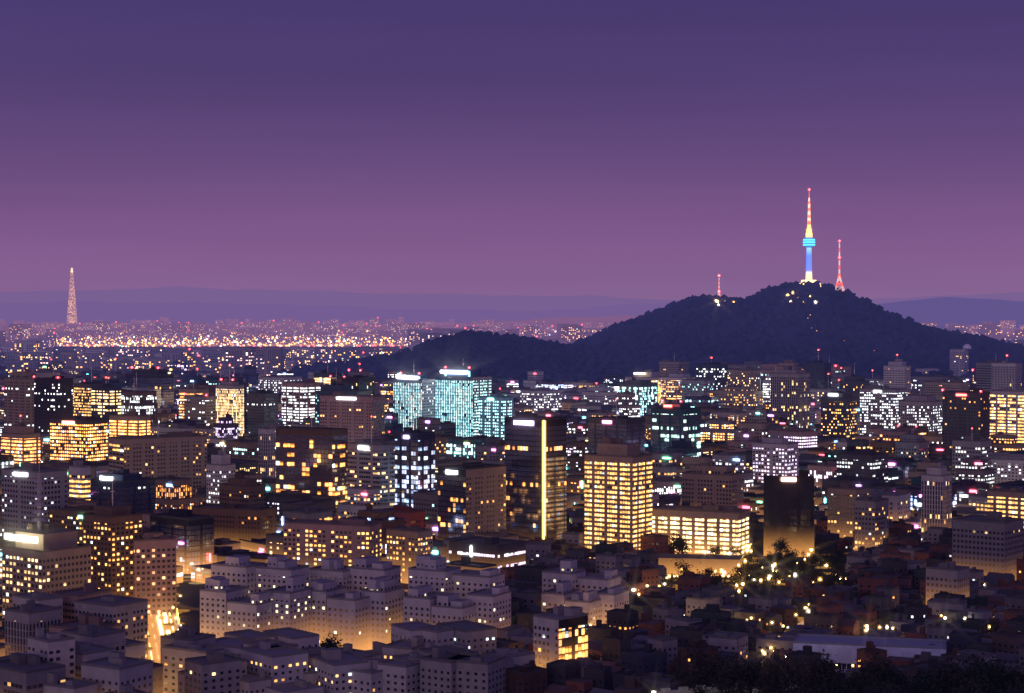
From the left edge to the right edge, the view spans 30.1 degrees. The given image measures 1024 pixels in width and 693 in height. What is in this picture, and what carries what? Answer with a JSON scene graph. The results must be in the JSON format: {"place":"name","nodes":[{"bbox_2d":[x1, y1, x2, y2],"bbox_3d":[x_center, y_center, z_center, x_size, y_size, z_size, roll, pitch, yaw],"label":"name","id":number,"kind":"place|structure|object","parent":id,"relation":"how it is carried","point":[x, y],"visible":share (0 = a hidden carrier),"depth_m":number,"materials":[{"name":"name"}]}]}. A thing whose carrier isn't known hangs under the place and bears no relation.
{"place":"outdoors","nodes":[
{"label":"outdoors","id":0,"kind":"place"},
{"bbox_2d":[148,613,178,692],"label":"road","id":1,"kind":"structure","parent":0,"point":[153,631],"depth_m":1072.27,"materials":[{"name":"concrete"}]},
{"bbox_2d":[0,316,637,331],"bbox_3d":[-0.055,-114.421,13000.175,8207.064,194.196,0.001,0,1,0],"label":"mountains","id":2,"kind":"structure","parent":0,"point":[555,321],"depth_m":12999.10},
{"bbox_2d":[0,301,668,325],"bbox_3d":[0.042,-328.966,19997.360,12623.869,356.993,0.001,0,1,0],"label":"mountains","id":3,"kind":"structure","parent":0,"point":[209,313],"depth_m":19996.82,"materials":[{"name":"purple"}]},
{"bbox_2d":[0,341,851,634],"bbox_3d":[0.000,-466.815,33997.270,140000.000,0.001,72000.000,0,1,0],"label":"ground","id":4,"kind":"structure","parent":0,"point":[188,599],"depth_m":1234.90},
{"bbox_2d":[67,268,76,323],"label":"skyscraper","id":5,"kind":"structure","parent":4,"relation":"on","point":[72,315],"depth_m":15070.39,"materials":[{"name":"pink"}]},
{"bbox_2d":[320,633,342,647],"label":"tree","id":6,"kind":"object","parent":4,"relation":"on","point":[331,642],"visible":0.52,"depth_m":962.51,"materials":[{"name":"green plant"}]},
{"bbox_2d":[0,317,1023,692],"bbox_3d":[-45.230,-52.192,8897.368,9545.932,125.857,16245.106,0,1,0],"label":"city blocks","id":7,"kind":"structure","parent":4,"relation":"on","point":[340,555],"depth_m":1373.84,"materials":[{"name":"grey concrete"}]},
{"bbox_2d":[32,459,46,531],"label":"spire","id":8,"kind":"structure","parent":7,"relation":"on","point":[39,511],"depth_m":1051.59,"materials":[{"name":"grey metal"}]},
{"bbox_2d":[0,189,1008,692],"bbox_3d":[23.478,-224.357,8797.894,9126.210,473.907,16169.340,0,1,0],"label":"city lights","id":9,"kind":"object","parent":7,"relation":"on","point":[34,539],"visible":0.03,"depth_m":1495.85},
{"bbox_2d":[20,356,1012,505],"bbox_3d":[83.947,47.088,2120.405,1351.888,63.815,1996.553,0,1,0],"label":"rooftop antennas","id":10,"kind":"object","parent":7,"relation":"on","point":[311,418],"visible":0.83,"depth_m":2121.89,"materials":[{"name":"silver metal"}]},
{"bbox_2d":[963,344,971,348],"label":"observatory dome","id":11,"kind":"structure","parent":7,"relation":"on","point":[966,346],"depth_m":3752.32,"materials":[{"name":"white metal"}]},
{"bbox_2d":[175,546,992,687],"bbox_3d":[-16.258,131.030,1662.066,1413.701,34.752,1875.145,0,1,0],"label":"street lamps","id":12,"kind":"object","parent":4,"relation":"on","point":[685,612],"visible":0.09,"depth_m":1065.12,"materials":[{"name":"yellow metal"}]},
{"bbox_2d":[588,650,601,659],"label":"tree","id":13,"kind":"object","parent":4,"relation":"on","point":[593,656],"visible":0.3,"depth_m":930.81,"materials":[{"name":"green plant"}]},
{"bbox_2d":[659,573,675,586],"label":"tree","id":14,"kind":"object","parent":4,"relation":"on","point":[669,578],"visible":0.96,"depth_m":1204.06,"materials":[{"name":"green plant"}]},
{"bbox_2d":[668,531,692,553],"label":"tree","id":15,"kind":"object","parent":4,"relation":"on","point":[678,544],"visible":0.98,"depth_m":1365.92,"materials":[{"name":"green plant"}]},
{"bbox_2d":[671,557,700,574],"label":"tree","id":16,"kind":"object","parent":4,"relation":"on","point":[683,567],"visible":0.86,"depth_m":1258.86,"materials":[{"name":"green plant"}]},
{"bbox_2d":[700,567,717,574],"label":"tree","id":17,"kind":"object","parent":4,"relation":"on","point":[707,570],"visible":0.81,"depth_m":1258.79,"materials":[{"name":"green plant"}]},
{"bbox_2d":[707,544,723,554],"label":"tree","id":18,"kind":"object","parent":4,"relation":"on","point":[714,549],"visible":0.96,"depth_m":1363.57,"materials":[{"name":"green plant"}]},
{"bbox_2d":[708,571,730,584],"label":"tree","id":19,"kind":"object","parent":4,"relation":"on","point":[717,580],"visible":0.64,"depth_m":1198.92,"materials":[{"name":"green plant"}]},
{"bbox_2d":[722,548,733,554],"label":"tree","id":20,"kind":"object","parent":4,"relation":"on","point":[730,550],"visible":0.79,"depth_m":1361.46,"materials":[{"name":"green plant"}]},
{"bbox_2d":[719,564,748,591],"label":"tree","id":21,"kind":"object","parent":4,"relation":"on","point":[736,578],"visible":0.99,"depth_m":1209.62,"materials":[{"name":"green plant"}]},
{"bbox_2d":[731,545,742,554],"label":"tree","id":22,"kind":"object","parent":4,"relation":"on","point":[737,551],"visible":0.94,"depth_m":1365.78,"materials":[{"name":"green plant"}]},
{"bbox_2d":[743,579,752,585],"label":"tree","id":23,"kind":"object","parent":4,"relation":"on","point":[747,583],"visible":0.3,"depth_m":1183.29,"materials":[{"name":"green plant"}]},
{"bbox_2d":[739,561,757,575],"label":"tree","id":24,"kind":"object","parent":4,"relation":"on","point":[749,569],"visible":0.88,"depth_m":1255.36,"materials":[{"name":"green plant"}]},
{"bbox_2d":[742,549,756,563],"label":"tree","id":25,"kind":"object","parent":4,"relation":"on","point":[747,556],"visible":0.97,"depth_m":1312.06,"materials":[{"name":"green plant"}]},
{"bbox_2d":[742,572,760,585],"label":"tree","id":26,"kind":"object","parent":4,"relation":"on","point":[749,577],"visible":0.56,"depth_m":1211.46,"materials":[{"name":"green plant"}]},
{"bbox_2d":[749,557,766,572],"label":"tree","id":27,"kind":"object","parent":4,"relation":"on","point":[757,565],"visible":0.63,"depth_m":1261.57,"materials":[{"name":"green plant"}]},
{"bbox_2d":[747,563,769,574],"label":"tree","id":28,"kind":"object","parent":4,"relation":"on","point":[763,570],"visible":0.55,"depth_m":1250.19,"materials":[{"name":"green plant"}]},
{"bbox_2d":[750,567,767,583],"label":"tree","id":29,"kind":"object","parent":4,"relation":"on","point":[760,574],"visible":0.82,"depth_m":1236.70,"materials":[{"name":"green plant"}]},
{"bbox_2d":[756,536,763,546],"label":"tree","id":30,"kind":"object","parent":4,"relation":"on","point":[761,540],"visible":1,"depth_m":1400.82,"materials":[{"name":"green plant"}]},
{"bbox_2d":[758,580,773,586],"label":"tree","id":31,"kind":"object","parent":4,"relation":"on","point":[764,584],"visible":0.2,"depth_m":1162.41,"materials":[{"name":"green plant"}]},
{"bbox_2d":[762,551,778,565],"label":"tree","id":32,"kind":"object","parent":4,"relation":"on","point":[769,558],"visible":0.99,"depth_m":1321.22,"materials":[{"name":"green plant"}]},
{"bbox_2d":[766,568,783,582],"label":"tree","id":33,"kind":"object","parent":4,"relation":"on","point":[774,574],"visible":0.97,"depth_m":1242.66,"materials":[{"name":"green plant"}]},
{"bbox_2d":[773,550,784,566],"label":"tree","id":34,"kind":"object","parent":4,"relation":"on","point":[779,556],"visible":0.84,"depth_m":1333.72,"materials":[{"name":"green plant"}]},
{"bbox_2d":[771,537,791,554],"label":"tree","id":35,"kind":"object","parent":4,"relation":"on","point":[780,545],"visible":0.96,"depth_m":1376.30,"materials":[{"name":"green plant"}]},
{"bbox_2d":[781,558,792,570],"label":"tree","id":36,"kind":"object","parent":4,"relation":"on","point":[787,562],"visible":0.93,"depth_m":1297.03,"materials":[{"name":"green plant"}]},
{"bbox_2d":[782,548,800,564],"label":"tree","id":37,"kind":"object","parent":4,"relation":"on","point":[789,555],"visible":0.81,"depth_m":1324.62,"materials":[{"name":"green plant"}]},
{"bbox_2d":[788,558,816,575],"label":"tree","id":38,"kind":"object","parent":4,"relation":"on","point":[801,567],"visible":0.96,"depth_m":1261.15,"materials":[{"name":"green plant"}]},
{"bbox_2d":[805,552,823,564],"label":"tree","id":39,"kind":"object","parent":4,"relation":"on","point":[812,559],"visible":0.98,"depth_m":1297.58,"materials":[{"name":"green plant"}]},
{"bbox_2d":[808,569,822,583],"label":"tree","id":40,"kind":"object","parent":4,"relation":"on","point":[815,575],"visible":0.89,"depth_m":1217.92,"materials":[{"name":"green plant"}]},
{"bbox_2d":[808,568,825,585],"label":"tree","id":41,"kind":"object","parent":4,"relation":"on","point":[823,574],"visible":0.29,"depth_m":1232.66,"materials":[{"name":"green plant"}]},
{"bbox_2d":[809,542,832,567],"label":"tree","id":42,"kind":"object","parent":4,"relation":"on","point":[817,550],"visible":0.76,"depth_m":1329.62,"materials":[{"name":"green plant"}]},
{"bbox_2d":[819,551,834,571],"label":"tree","id":43,"kind":"object","parent":4,"relation":"on","point":[824,559],"visible":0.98,"depth_m":1306.76,"materials":[{"name":"green plant"}]},
{"bbox_2d":[823,578,837,585],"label":"tree","id":44,"kind":"object","parent":4,"relation":"on","point":[830,583],"visible":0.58,"depth_m":1193.57,"materials":[{"name":"green plant"}]},
{"bbox_2d":[819,570,842,584],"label":"tree","id":45,"kind":"object","parent":4,"relation":"on","point":[833,577],"visible":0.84,"depth_m":1202.83,"materials":[{"name":"green plant"}]},
{"bbox_2d":[825,553,845,566],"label":"tree","id":46,"kind":"object","parent":4,"relation":"on","point":[833,559],"visible":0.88,"depth_m":1299.56,"materials":[{"name":"green plant"}]},
{"bbox_2d":[825,564,845,582],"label":"tree","id":47,"kind":"object","parent":4,"relation":"on","point":[839,573],"visible":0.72,"depth_m":1210.20,"materials":[{"name":"green plant"}]},
{"bbox_2d":[829,546,846,557],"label":"tree","id":48,"kind":"object","parent":4,"relation":"on","point":[835,550],"visible":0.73,"depth_m":1338.17,"materials":[{"name":"green plant"}]},
{"bbox_2d":[833,561,844,571],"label":"tree","id":49,"kind":"object","parent":4,"relation":"on","point":[840,568],"visible":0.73,"depth_m":1278.76,"materials":[{"name":"green plant"}]},
{"bbox_2d":[837,569,855,582],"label":"tree","id":50,"kind":"object","parent":4,"relation":"on","point":[846,574],"visible":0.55,"depth_m":1217.19,"materials":[{"name":"green plant"}]},
{"bbox_2d":[841,576,856,585],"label":"tree","id":51,"kind":"object","parent":4,"relation":"on","point":[848,581],"visible":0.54,"depth_m":1181.41,"materials":[{"name":"green plant"}]},
{"bbox_2d":[986,619,998,632],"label":"tree","id":52,"kind":"object","parent":4,"relation":"on","point":[991,624],"visible":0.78,"depth_m":1045.24,"materials":[{"name":"green plant"}]},
{"bbox_2d":[988,623,1000,632],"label":"tree","id":53,"kind":"object","parent":4,"relation":"on","point":[995,626],"visible":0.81,"depth_m":1035.08,"materials":[{"name":"green plant"}]},
{"bbox_2d":[296,335,633,386],"bbox_3d":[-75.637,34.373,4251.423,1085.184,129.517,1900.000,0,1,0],"label":"hill","id":54,"kind":"structure","parent":0,"point":[422,354],"depth_m":3792.52,"materials":[{"name":"black plant"}]},
{"bbox_2d":[291,329,649,386],"bbox_3d":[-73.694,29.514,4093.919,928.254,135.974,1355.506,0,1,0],"label":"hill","id":55,"kind":"structure","parent":54,"relation":"on","point":[607,358],"depth_m":3815.95,"materials":[{"name":"black plant"}]},
{"bbox_2d":[0,286,1023,310],"bbox_3d":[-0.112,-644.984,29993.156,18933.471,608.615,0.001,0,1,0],"label":"mountains","id":56,"kind":"structure","parent":0,"point":[442,301],"depth_m":29991.02,"materials":[{"name":"purple"}]},
{"bbox_2d":[0,0,1023,299],"label":"sky","id":57,"kind":"structure","parent":0,"point":[637,149],"materials":[{"name":"purple"}]},
{"bbox_2d":[585,287,1023,380],"bbox_3d":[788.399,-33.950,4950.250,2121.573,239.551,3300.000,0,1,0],"label":"trees","id":58,"kind":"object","parent":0,"point":[785,335],"depth_m":4091.64,"materials":[{"name":"black plant"}]},
{"bbox_2d":[572,281,1023,385],"bbox_3d":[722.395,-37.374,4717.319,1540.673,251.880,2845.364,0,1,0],"label":"hill","id":59,"kind":"structure","parent":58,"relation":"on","point":[857,346],"depth_m":4151.95,"materials":[{"name":"black plant"}]},
{"bbox_2d":[800,198,820,286],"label":"observation tower","id":60,"kind":"structure","parent":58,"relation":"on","point":[808,241],"depth_m":4590.70,"materials":[{"name":"multicoloured"}]},
{"bbox_2d":[835,242,844,290],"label":"lattice tower","id":61,"kind":"structure","parent":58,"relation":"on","point":[840,284],"depth_m":4595.36,"materials":[{"name":"red metal"}]},
{"bbox_2d":[876,297,1023,328],"bbox_3d":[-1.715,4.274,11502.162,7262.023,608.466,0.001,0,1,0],"label":"mountains","id":62,"kind":"structure","parent":0,"point":[941,311],"depth_m":11497.94,"materials":[{"name":"purple"}]},
{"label":"foreground hillside","id":63,"kind":"structure","parent":0,"visible":0},
{"bbox_2d":[664,658,699,689],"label":"tree","id":64,"kind":"object","parent":63,"relation":"on","point":[681,673],"visible":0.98,"depth_m":732.89,"materials":[{"name":"green plant"}]},
{"bbox_2d":[685,668,706,688],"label":"tree","id":65,"kind":"object","parent":63,"relation":"on","point":[696,676],"visible":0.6,"depth_m":768.35,"materials":[{"name":"green plant"}]},
{"bbox_2d":[670,635,730,683],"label":"tree","id":66,"kind":"object","parent":63,"relation":"on","point":[696,658],"visible":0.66,"depth_m":782.14,"materials":[{"name":"green plant"}]},
{"bbox_2d":[690,683,713,692],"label":"tree","id":67,"kind":"object","parent":63,"relation":"on","point":[701,690],"visible":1,"depth_m":702.03,"materials":[{"name":"green plant"}]},
{"bbox_2d":[694,666,737,691],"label":"tree","id":68,"kind":"object","parent":63,"relation":"on","point":[716,684],"visible":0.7,"depth_m":724.23,"materials":[{"name":"green plant"}]},
{"bbox_2d":[693,650,741,681],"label":"tree","id":69,"kind":"object","parent":63,"relation":"on","point":[724,662],"visible":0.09,"depth_m":832.25,"materials":[{"name":"green plant"}]},
{"bbox_2d":[654,681,798,692],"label":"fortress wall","id":70,"kind":"structure","parent":63,"relation":"on","point":[680,690],"depth_m":732.60,"materials":[{"name":"grey stone"}]},
{"bbox_2d":[715,678,745,692],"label":"tree","id":71,"kind":"object","parent":63,"relation":"on","point":[722,686],"visible":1,"depth_m":703.80,"materials":[{"name":"green plant"}]},
{"bbox_2d":[721,651,761,692],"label":"tree","id":72,"kind":"object","parent":63,"relation":"on","point":[739,671],"visible":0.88,"depth_m":726.15,"materials":[{"name":"green plant"}]},
{"bbox_2d":[729,675,757,692],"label":"tree","id":73,"kind":"object","parent":63,"relation":"on","point":[742,689],"visible":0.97,"depth_m":703.52,"materials":[{"name":"green plant"}]},
{"bbox_2d":[730,657,769,692],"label":"tree","id":74,"kind":"object","parent":63,"relation":"on","point":[749,668],"visible":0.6,"depth_m":732.65,"materials":[{"name":"green plant"}]},
{"bbox_2d":[754,685,773,692],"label":"tree","id":75,"kind":"object","parent":63,"relation":"on","point":[764,690],"visible":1,"depth_m":698.18,"materials":[{"name":"green plant"}]},
{"bbox_2d":[750,665,784,689],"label":"tree","id":76,"kind":"object","parent":63,"relation":"on","point":[772,672],"visible":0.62,"depth_m":724.98,"materials":[{"name":"green plant"}]},
{"bbox_2d":[753,663,785,689],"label":"tree","id":77,"kind":"object","parent":63,"relation":"on","point":[759,679],"visible":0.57,"depth_m":726.48,"materials":[{"name":"grey plant"}]},
{"bbox_2d":[757,655,789,688],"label":"tree","id":78,"kind":"object","parent":63,"relation":"on","point":[767,666],"visible":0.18,"depth_m":739.32,"materials":[{"name":"green plant"}]},
{"bbox_2d":[762,660,796,692],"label":"tree","id":79,"kind":"object","parent":63,"relation":"on","point":[780,678],"visible":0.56,"depth_m":713.82,"materials":[{"name":"green plant"}]},
{"bbox_2d":[760,655,801,687],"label":"tree","id":80,"kind":"object","parent":63,"relation":"on","point":[797,667],"visible":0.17,"depth_m":739.30,"materials":[{"name":"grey plant"}]},
{"bbox_2d":[770,684,800,692],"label":"tree","id":81,"kind":"object","parent":63,"relation":"on","point":[778,690],"visible":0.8,"depth_m":691.63,"materials":[{"name":"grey plant"}]},
{"bbox_2d":[782,681,805,692],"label":"tree","id":82,"kind":"object","parent":63,"relation":"on","point":[794,688],"visible":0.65,"depth_m":686.53,"materials":[{"name":"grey plant"}]},
{"bbox_2d":[772,650,835,692],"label":"tree","id":83,"kind":"object","parent":63,"relation":"on","point":[804,682],"visible":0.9,"depth_m":696.83,"materials":[{"name":"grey plant"}]},
{"bbox_2d":[797,653,841,689],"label":"tree","id":84,"kind":"object","parent":63,"relation":"on","point":[817,667],"visible":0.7,"depth_m":720.26,"materials":[{"name":"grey plant"}]},
{"bbox_2d":[809,649,856,686],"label":"tree","id":85,"kind":"object","parent":63,"relation":"on","point":[838,667],"visible":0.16,"depth_m":818.73,"materials":[{"name":"grey plant"}]},
{"bbox_2d":[824,663,853,689],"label":"tree","id":86,"kind":"object","parent":63,"relation":"on","point":[832,672],"visible":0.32,"depth_m":733.22,"materials":[{"name":"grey plant"}]},
{"bbox_2d":[829,670,854,685],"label":"tree","id":87,"kind":"object","parent":63,"relation":"on","point":[841,677],"visible":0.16,"depth_m":748.03,"materials":[{"name":"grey plant"}]},
{"bbox_2d":[848,656,892,690],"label":"tree","id":88,"kind":"object","parent":63,"relation":"on","point":[864,670],"visible":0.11,"depth_m":827.05,"materials":[{"name":"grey plant"}]},
{"bbox_2d":[856,657,889,690],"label":"tree","id":89,"kind":"object","parent":63,"relation":"on","point":[864,679],"visible":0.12,"depth_m":798.45,"materials":[{"name":"green plant"}]},
{"bbox_2d":[858,647,899,687],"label":"tree","id":90,"kind":"object","parent":63,"relation":"on","point":[878,671],"visible":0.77,"depth_m":741.38,"materials":[{"name":"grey plant"}]},
{"bbox_2d":[866,662,915,692],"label":"tree","id":91,"kind":"object","parent":63,"relation":"on","point":[900,677],"visible":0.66,"depth_m":740.05,"materials":[{"name":"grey plant"}]},
{"bbox_2d":[907,669,931,691],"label":"tree","id":92,"kind":"object","parent":63,"relation":"on","point":[919,676],"visible":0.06,"depth_m":801.17,"materials":[{"name":"green plant"}]},
{"bbox_2d":[919,656,971,692],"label":"tree","id":93,"kind":"object","parent":63,"relation":"on","point":[951,665],"visible":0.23,"depth_m":766.47,"materials":[{"name":"green plant"}]},
{"bbox_2d":[931,661,964,691],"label":"tree","id":94,"kind":"object","parent":63,"relation":"on","point":[947,673],"visible":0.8,"depth_m":735.25,"materials":[{"name":"green plant"}]},
{"bbox_2d":[952,661,974,680],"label":"tree","id":95,"kind":"object","parent":63,"relation":"on","point":[964,671],"visible":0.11,"depth_m":760.21,"materials":[{"name":"green plant"}]},
{"bbox_2d":[964,652,1002,676],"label":"tree","id":96,"kind":"object","parent":63,"relation":"on","point":[974,657],"visible":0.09,"depth_m":775.06,"materials":[{"name":"green plant"}]},
{"bbox_2d":[961,655,1023,690],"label":"tree","id":97,"kind":"object","parent":63,"relation":"on","point":[992,673],"visible":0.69,"depth_m":729.34,"materials":[{"name":"green plant"}]},
{"bbox_2d":[1007,662,1023,691],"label":"tree","id":98,"kind":"object","parent":63,"relation":"on","point":[1016,668],"visible":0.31,"depth_m":737.01,"materials":[{"name":"green plant"}]}
]}

